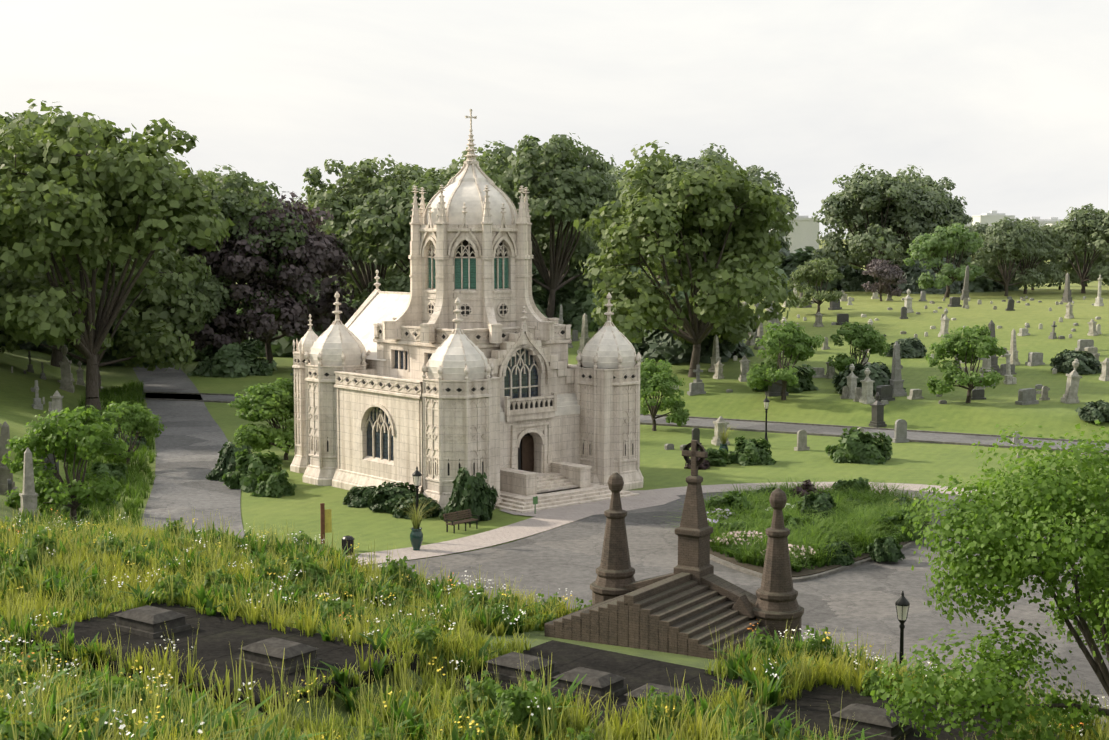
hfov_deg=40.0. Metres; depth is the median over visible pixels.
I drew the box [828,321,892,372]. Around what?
young tree
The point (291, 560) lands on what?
meadow forb
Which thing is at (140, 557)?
meadow forb
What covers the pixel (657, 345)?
understory
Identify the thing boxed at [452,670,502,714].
meadow forb
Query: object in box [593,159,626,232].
tree
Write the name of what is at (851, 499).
island ball
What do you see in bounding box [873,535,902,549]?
island ball
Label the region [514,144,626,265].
tree
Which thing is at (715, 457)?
shrub
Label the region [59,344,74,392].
grave
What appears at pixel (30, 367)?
grave
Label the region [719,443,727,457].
urn planter
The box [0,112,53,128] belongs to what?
tree
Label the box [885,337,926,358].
shrub
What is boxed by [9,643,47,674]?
meadow forb
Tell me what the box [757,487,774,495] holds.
island shrub
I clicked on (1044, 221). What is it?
skyline
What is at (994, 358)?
monument
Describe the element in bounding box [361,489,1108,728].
asphalt drive
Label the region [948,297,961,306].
grave hill
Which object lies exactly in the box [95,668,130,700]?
meadow forb
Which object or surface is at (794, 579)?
island kerb
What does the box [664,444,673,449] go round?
grave lawn
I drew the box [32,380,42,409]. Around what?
grave
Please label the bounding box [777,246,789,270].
understory
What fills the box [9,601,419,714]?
terrace slab
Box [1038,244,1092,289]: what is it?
tree
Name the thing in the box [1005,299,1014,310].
grave hill
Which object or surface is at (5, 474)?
monument
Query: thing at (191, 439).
road
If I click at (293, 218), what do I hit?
tree
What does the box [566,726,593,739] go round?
meadow forb
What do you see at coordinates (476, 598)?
meadow forb
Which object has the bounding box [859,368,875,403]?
monument
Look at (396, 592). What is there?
meadow forb
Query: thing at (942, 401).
grave hill
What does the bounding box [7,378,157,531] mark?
roadside grass
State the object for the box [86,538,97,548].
meadow forb
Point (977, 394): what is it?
grave hill
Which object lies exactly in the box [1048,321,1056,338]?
grave hill
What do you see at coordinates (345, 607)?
meadow forb
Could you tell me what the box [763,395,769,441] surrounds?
lamp post
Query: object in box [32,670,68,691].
meadow forb
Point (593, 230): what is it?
tree
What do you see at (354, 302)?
understory
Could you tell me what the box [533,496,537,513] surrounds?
sign
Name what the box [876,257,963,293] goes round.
understory
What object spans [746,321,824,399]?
young tree
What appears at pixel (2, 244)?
tree
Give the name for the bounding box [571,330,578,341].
grave hill
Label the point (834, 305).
grave hill
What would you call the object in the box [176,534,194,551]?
meadow forb
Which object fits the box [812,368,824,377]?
grave hill
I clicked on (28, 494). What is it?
monument
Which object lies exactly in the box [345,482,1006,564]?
paver walk
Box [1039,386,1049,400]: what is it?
grave hill
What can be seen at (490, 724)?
meadow forb
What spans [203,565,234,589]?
meadow forb
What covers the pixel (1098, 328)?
grave hill
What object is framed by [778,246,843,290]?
understory
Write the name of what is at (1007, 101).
sky
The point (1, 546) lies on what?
meadow forb
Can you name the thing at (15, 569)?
meadow forb
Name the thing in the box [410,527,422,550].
urn planter
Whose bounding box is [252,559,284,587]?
meadow forb
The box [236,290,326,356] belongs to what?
understory
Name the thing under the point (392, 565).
meadow forb
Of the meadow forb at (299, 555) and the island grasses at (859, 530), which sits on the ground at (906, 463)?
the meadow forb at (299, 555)
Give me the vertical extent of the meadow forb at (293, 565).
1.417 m
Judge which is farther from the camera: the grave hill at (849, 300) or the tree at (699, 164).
the tree at (699, 164)
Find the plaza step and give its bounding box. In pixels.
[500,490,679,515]
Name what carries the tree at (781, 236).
on the ground at (906, 463)
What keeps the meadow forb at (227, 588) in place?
on the ground at (906, 463)
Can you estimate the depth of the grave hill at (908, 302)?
183.38 m
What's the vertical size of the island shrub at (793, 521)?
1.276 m
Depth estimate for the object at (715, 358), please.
143.86 m
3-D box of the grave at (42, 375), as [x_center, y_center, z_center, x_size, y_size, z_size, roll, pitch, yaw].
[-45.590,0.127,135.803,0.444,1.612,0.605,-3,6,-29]
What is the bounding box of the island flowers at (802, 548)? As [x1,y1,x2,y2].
[706,484,928,557]
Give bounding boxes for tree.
[0,99,215,367]
[0,110,234,409]
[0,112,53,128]
[0,191,25,330]
[0,229,211,391]
[1,405,126,522]
[97,401,166,467]
[139,171,310,336]
[155,164,286,280]
[174,191,358,363]
[227,378,294,459]
[291,154,426,300]
[291,194,313,275]
[302,253,397,294]
[335,172,447,319]
[359,254,398,279]
[386,140,559,284]
[485,132,626,317]
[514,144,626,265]
[555,220,597,235]
[573,140,798,377]
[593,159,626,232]
[606,158,679,278]
[623,143,745,271]
[640,358,689,430]
[683,150,769,181]
[685,227,788,277]
[733,165,798,249]
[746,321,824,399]
[787,257,844,313]
[811,163,952,283]
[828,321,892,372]
[832,165,935,269]
[861,258,906,300]
[862,420,1108,739]
[867,175,972,256]
[903,223,984,296]
[925,324,1005,402]
[932,225,984,267]
[942,189,965,212]
[953,222,989,262]
[970,217,1051,295]
[974,250,1038,290]
[985,217,1074,293]
[1010,247,1065,289]
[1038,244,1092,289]
[1047,203,1108,292]
[1081,235,1108,285]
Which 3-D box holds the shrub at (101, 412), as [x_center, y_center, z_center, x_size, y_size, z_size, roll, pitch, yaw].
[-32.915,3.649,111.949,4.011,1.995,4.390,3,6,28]
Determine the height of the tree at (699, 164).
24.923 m
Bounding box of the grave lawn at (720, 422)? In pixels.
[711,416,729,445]
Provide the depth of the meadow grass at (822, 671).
40.52 m
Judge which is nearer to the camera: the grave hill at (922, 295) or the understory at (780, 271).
the grave hill at (922, 295)
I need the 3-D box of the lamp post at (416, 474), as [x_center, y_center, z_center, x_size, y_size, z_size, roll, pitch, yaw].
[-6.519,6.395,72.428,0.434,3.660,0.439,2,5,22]
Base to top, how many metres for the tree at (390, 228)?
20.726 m
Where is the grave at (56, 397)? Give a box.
[50,391,63,419]
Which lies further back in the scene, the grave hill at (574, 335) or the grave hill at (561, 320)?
the grave hill at (561, 320)
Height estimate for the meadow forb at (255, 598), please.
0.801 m
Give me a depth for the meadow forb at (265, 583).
49.58 m
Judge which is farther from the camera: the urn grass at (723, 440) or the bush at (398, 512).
the urn grass at (723, 440)
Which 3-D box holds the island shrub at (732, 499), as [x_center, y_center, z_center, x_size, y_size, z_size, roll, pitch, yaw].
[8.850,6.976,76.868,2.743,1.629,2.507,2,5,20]
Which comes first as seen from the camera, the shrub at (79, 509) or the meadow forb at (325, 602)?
the meadow forb at (325, 602)
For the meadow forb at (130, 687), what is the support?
on the ground at (906, 463)
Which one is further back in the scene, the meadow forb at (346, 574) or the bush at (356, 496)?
the bush at (356, 496)
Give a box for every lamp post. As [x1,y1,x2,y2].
[412,467,421,511]
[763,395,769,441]
[895,590,909,663]
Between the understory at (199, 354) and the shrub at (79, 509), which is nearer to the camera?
the shrub at (79, 509)
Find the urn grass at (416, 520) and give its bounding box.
[399,496,431,528]
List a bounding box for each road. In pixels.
[133,364,244,537]
[145,393,1108,451]
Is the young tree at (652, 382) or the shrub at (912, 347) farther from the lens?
the shrub at (912, 347)
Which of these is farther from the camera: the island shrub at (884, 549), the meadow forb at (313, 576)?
the island shrub at (884, 549)
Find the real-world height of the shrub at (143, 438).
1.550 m
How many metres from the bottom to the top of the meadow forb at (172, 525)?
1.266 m
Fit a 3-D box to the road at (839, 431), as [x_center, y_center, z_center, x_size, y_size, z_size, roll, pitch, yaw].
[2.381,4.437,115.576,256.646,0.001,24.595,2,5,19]
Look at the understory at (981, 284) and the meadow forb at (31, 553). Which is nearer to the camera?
the meadow forb at (31, 553)
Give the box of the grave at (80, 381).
[76,361,84,385]
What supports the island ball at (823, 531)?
on the island soil
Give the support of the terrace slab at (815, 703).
on the ground at (906, 463)
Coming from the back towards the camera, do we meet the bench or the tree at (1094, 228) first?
the tree at (1094, 228)
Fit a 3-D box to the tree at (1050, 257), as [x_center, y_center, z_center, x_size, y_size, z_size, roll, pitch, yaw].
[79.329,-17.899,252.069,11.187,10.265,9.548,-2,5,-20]
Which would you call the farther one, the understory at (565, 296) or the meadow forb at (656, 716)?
the understory at (565, 296)
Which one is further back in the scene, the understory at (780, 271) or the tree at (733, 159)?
the tree at (733, 159)
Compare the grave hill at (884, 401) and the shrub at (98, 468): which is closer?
the shrub at (98, 468)
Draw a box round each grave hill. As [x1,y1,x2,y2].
[558,304,563,323]
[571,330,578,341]
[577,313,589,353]
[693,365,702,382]
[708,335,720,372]
[713,361,723,378]
[739,355,750,381]
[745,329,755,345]
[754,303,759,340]
[754,317,764,349]
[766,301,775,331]
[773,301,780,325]
[781,317,786,353]
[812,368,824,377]
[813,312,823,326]
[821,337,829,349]
[825,359,835,378]
[828,299,841,309]
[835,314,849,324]
[840,293,847,300]
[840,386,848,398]
[846,364,857,398]
[847,297,852,304]
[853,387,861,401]
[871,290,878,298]
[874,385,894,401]
[881,400,888,403]
[886,294,892,300]
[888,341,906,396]
[899,307,907,318]
[903,289,913,312]
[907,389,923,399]
[919,291,926,300]
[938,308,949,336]
[938,400,946,403]
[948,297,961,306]
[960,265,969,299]
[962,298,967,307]
[971,389,985,399]
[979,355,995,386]
[998,364,1016,375]
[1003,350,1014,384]
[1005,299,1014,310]
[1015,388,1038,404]
[1017,328,1029,335]
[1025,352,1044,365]
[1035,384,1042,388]
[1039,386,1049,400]
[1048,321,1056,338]
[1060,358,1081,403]
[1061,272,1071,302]
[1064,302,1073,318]
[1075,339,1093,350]
[1084,347,1099,356]
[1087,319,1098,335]
[1094,275,1103,305]
[1096,324,1101,333]
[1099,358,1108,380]
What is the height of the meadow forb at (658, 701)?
1.067 m
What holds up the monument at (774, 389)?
on the ground at (906, 463)
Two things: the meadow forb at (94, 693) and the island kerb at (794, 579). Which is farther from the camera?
the island kerb at (794, 579)
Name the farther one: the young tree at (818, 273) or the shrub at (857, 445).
the young tree at (818, 273)
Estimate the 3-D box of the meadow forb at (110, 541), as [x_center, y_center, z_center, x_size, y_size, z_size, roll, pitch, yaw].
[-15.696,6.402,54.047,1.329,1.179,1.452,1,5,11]
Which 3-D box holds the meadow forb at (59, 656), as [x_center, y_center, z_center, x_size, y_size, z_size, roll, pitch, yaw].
[-12.497,7.259,37.323,1.317,1.183,1.205,4,6,36]
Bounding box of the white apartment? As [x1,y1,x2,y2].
[771,212,819,253]
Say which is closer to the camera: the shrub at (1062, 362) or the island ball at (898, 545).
the island ball at (898, 545)
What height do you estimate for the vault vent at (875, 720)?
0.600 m
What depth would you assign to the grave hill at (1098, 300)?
190.40 m
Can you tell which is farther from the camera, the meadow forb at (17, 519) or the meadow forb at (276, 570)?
the meadow forb at (17, 519)
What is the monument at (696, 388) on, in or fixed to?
on the ground at (906, 463)
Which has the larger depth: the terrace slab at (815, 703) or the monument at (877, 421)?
the monument at (877, 421)
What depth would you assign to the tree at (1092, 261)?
303.44 m
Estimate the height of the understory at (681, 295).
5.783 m
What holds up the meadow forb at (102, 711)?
on the ground at (906, 463)
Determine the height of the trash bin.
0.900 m
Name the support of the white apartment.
on the ground at (906, 463)
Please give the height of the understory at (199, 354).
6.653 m
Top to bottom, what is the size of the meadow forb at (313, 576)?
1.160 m
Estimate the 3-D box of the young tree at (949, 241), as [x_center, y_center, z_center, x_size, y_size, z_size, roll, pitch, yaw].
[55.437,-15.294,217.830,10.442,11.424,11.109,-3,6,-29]
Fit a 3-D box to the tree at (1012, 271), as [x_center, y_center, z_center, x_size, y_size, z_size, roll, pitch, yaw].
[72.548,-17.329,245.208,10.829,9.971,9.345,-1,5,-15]
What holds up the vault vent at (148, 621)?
on the terrace slab at (217, 634)
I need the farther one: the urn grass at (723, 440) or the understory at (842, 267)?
the understory at (842, 267)
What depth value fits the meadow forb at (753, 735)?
31.74 m
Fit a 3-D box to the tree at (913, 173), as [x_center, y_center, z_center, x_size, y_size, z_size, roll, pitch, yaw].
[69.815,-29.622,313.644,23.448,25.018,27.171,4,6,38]
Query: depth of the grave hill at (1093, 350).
145.64 m
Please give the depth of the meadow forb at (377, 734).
30.96 m
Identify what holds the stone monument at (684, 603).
on the ground at (906, 463)
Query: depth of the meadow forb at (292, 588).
48.95 m
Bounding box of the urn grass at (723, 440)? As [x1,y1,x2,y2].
[716,422,735,443]
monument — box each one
[0,421,16,496]
[6,479,11,500]
[18,447,41,520]
[34,423,65,499]
[545,440,803,659]
[687,382,705,395]
[765,379,788,396]
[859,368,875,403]
[862,350,870,365]
[869,392,886,427]
[980,320,999,371]
[1009,329,1019,365]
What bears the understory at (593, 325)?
on the ground at (906, 463)
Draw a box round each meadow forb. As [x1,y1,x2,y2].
[0,514,21,526]
[0,522,24,539]
[0,542,6,561]
[0,551,9,571]
[0,560,24,592]
[0,661,38,700]
[0,706,56,739]
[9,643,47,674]
[10,541,44,572]
[18,640,74,674]
[20,526,48,547]
[23,526,58,565]
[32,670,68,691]
[59,676,121,718]
[74,701,139,739]
[83,585,103,609]
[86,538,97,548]
[88,534,125,559]
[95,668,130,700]
[107,671,147,716]
[121,543,148,575]
[152,570,194,602]
[163,517,189,537]
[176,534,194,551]
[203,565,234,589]
[205,580,245,600]
[235,592,267,609]
[247,575,275,597]
[248,552,268,570]
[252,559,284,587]
[278,580,318,608]
[283,551,307,573]
[284,530,312,552]
[286,549,312,566]
[287,552,319,584]
[298,562,335,592]
[312,540,330,551]
[312,593,340,616]
[322,597,369,632]
[335,569,353,586]
[360,624,398,647]
[362,721,399,739]
[379,583,415,612]
[381,555,418,585]
[398,619,446,668]
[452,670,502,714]
[454,581,488,615]
[466,710,514,739]
[479,599,518,632]
[483,683,529,735]
[485,588,519,608]
[495,671,557,739]
[531,592,561,613]
[534,613,555,630]
[566,597,591,614]
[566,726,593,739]
[633,685,687,727]
[640,699,672,738]
[729,721,761,739]
[742,626,774,667]
[794,625,835,668]
[806,731,834,739]
[860,667,897,698]
[934,665,963,679]
[1012,719,1058,739]
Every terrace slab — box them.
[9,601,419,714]
[444,640,763,729]
[742,681,1050,739]
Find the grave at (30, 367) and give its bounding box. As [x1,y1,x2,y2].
[27,351,33,372]
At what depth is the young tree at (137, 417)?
94.13 m
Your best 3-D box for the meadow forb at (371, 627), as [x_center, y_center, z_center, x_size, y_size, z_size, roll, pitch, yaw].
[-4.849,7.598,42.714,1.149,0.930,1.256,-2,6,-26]
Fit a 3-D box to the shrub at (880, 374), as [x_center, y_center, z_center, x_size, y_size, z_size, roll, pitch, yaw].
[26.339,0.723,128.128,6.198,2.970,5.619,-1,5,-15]
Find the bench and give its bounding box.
[443,509,478,532]
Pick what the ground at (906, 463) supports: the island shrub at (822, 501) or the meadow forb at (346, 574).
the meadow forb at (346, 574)
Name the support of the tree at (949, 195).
on the ground at (906, 463)
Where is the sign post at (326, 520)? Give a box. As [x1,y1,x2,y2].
[320,503,331,543]
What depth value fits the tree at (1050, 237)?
231.11 m
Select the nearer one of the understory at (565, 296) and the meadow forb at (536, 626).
the meadow forb at (536, 626)
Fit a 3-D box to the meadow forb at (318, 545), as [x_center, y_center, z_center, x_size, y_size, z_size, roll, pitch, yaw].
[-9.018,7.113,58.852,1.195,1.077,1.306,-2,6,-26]
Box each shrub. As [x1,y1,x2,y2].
[54,501,90,518]
[82,486,117,506]
[85,461,128,483]
[95,407,120,432]
[113,430,150,449]
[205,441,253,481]
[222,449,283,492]
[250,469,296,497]
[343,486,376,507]
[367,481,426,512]
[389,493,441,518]
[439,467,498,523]
[684,458,709,469]
[698,447,730,466]
[705,491,750,520]
[713,521,747,536]
[726,436,776,465]
[751,362,818,392]
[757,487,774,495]
[783,514,814,530]
[794,492,837,521]
[822,540,855,565]
[825,427,892,464]
[832,362,906,395]
[832,477,878,497]
[867,535,904,562]
[877,509,925,541]
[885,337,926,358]
[890,497,926,513]
[1050,349,1101,374]
[1075,399,1108,421]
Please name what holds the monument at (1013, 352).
on the ground at (906, 463)
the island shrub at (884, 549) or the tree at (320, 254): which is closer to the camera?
the island shrub at (884, 549)
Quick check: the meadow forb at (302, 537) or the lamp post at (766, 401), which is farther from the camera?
the lamp post at (766, 401)
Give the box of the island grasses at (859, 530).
[659,475,953,568]
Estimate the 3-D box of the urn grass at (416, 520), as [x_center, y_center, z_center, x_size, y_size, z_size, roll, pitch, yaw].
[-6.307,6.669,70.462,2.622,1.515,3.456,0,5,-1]
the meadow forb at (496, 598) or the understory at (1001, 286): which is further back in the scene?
the understory at (1001, 286)
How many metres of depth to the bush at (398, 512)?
79.01 m
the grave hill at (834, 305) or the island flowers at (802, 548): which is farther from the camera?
the grave hill at (834, 305)
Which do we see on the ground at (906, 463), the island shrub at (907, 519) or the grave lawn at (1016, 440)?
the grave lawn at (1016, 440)
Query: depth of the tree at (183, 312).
156.94 m
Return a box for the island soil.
[710,521,928,576]
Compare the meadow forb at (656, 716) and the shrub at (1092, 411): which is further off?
the shrub at (1092, 411)
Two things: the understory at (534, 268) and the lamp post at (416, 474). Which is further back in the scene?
the understory at (534, 268)
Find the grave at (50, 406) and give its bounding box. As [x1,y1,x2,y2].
[49,402,51,423]
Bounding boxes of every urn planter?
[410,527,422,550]
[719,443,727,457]
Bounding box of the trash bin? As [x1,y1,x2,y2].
[341,536,353,555]
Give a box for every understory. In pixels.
[2,339,65,349]
[51,319,174,365]
[165,332,207,361]
[187,339,277,377]
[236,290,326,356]
[327,298,357,323]
[532,263,575,280]
[532,265,602,316]
[532,284,559,323]
[535,304,547,317]
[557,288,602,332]
[588,318,643,353]
[606,264,661,284]
[632,305,754,363]
[649,280,690,304]
[749,267,797,295]
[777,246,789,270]
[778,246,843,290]
[838,266,878,291]
[839,264,853,279]
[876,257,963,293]
[949,256,971,265]
[960,268,1001,291]
[993,280,1021,290]
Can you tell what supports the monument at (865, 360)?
on the ground at (906, 463)
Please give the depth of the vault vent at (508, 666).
41.09 m
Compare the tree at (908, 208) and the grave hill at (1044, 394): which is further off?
the tree at (908, 208)
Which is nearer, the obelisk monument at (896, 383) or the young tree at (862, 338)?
the obelisk monument at (896, 383)
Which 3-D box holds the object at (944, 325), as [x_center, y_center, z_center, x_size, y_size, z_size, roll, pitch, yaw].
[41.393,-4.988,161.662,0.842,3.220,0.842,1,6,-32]
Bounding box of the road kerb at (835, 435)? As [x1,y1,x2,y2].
[131,391,1108,453]
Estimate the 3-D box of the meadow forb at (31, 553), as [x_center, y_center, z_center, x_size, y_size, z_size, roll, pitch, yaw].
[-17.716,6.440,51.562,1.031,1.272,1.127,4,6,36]
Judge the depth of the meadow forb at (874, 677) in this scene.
40.07 m
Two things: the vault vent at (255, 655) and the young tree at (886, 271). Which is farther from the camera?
the young tree at (886, 271)
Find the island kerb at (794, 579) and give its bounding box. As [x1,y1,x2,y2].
[710,514,932,581]
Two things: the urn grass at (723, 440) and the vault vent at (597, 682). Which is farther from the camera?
the urn grass at (723, 440)
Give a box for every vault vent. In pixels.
[111,605,190,638]
[235,637,321,674]
[483,652,558,683]
[550,667,628,702]
[621,683,700,712]
[828,703,913,739]
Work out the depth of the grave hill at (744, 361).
137.31 m
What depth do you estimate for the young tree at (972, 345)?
120.48 m
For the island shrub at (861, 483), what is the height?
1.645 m
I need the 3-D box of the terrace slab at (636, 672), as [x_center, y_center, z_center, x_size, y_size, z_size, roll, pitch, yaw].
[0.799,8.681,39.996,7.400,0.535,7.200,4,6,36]
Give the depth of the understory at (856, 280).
244.11 m
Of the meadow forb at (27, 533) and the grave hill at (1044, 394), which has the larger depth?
the grave hill at (1044, 394)
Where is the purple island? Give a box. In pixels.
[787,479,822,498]
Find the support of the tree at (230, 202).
on the ground at (906, 463)
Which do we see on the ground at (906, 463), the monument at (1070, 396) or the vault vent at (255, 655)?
the monument at (1070, 396)
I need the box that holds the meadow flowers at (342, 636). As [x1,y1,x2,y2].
[0,508,1108,738]
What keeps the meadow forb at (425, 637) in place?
on the ground at (906, 463)
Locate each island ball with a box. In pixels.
[800,526,833,541]
[847,497,873,507]
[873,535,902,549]
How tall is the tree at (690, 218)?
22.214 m
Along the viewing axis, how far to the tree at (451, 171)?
208.07 m
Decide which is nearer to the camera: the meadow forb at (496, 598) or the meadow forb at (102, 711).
the meadow forb at (102, 711)
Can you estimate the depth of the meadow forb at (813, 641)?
43.77 m
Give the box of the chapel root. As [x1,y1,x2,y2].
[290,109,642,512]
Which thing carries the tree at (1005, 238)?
on the ground at (906, 463)
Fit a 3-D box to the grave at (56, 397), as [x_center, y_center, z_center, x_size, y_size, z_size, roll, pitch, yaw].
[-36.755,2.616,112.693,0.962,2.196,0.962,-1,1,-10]
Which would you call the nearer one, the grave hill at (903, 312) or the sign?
the sign
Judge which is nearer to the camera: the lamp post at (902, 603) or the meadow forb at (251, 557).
the lamp post at (902, 603)
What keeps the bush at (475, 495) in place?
on the ground at (906, 463)
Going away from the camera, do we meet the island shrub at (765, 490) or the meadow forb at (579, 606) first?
the meadow forb at (579, 606)
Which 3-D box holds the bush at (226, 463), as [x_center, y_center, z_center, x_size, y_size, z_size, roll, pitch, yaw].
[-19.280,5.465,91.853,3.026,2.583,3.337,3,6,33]
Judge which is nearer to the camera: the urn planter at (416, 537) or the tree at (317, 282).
the urn planter at (416, 537)
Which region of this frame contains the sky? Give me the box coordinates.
[0,0,1108,238]
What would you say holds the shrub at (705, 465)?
on the ground at (906, 463)
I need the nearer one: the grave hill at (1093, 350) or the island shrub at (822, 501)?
the island shrub at (822, 501)
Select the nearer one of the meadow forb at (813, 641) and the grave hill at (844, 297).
the meadow forb at (813, 641)
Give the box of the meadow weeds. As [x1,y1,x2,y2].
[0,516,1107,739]
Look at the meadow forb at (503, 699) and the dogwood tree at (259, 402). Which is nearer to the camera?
the meadow forb at (503, 699)
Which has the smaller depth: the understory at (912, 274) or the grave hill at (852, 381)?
the grave hill at (852, 381)
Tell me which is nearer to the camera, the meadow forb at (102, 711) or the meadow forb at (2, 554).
the meadow forb at (102, 711)
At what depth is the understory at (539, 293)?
183.99 m
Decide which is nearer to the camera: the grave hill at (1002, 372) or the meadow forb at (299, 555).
the meadow forb at (299, 555)
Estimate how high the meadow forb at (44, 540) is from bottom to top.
1.494 m
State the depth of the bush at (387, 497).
80.66 m
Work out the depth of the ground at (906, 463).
117.89 m
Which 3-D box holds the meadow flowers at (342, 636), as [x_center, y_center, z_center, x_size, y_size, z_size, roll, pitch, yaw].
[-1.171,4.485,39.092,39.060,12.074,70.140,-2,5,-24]
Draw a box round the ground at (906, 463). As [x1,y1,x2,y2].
[0,239,1108,739]
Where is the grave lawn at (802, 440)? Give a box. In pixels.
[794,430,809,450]
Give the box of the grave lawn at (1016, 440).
[1012,431,1021,444]
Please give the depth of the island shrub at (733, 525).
71.21 m
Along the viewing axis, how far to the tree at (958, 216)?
244.45 m
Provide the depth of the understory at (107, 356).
171.27 m
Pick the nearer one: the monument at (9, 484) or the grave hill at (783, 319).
the monument at (9, 484)
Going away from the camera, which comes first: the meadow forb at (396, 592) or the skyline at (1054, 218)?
the meadow forb at (396, 592)
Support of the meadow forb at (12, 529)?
on the ground at (906, 463)
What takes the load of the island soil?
on the island kerb at (794, 579)
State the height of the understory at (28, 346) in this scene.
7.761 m
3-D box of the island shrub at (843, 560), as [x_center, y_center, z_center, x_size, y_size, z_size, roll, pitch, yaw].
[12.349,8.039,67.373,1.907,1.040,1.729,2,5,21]
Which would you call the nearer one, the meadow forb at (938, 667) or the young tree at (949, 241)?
the meadow forb at (938, 667)
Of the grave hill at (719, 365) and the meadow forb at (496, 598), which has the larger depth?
the grave hill at (719, 365)
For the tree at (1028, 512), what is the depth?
34.96 m
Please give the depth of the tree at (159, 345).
138.25 m
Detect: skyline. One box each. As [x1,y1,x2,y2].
[972,211,1014,224]
[1012,217,1059,226]
[1050,217,1066,220]
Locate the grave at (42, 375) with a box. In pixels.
[40,362,45,379]
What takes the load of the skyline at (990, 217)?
on the ground at (906, 463)
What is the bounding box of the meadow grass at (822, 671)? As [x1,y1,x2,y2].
[0,516,1108,739]

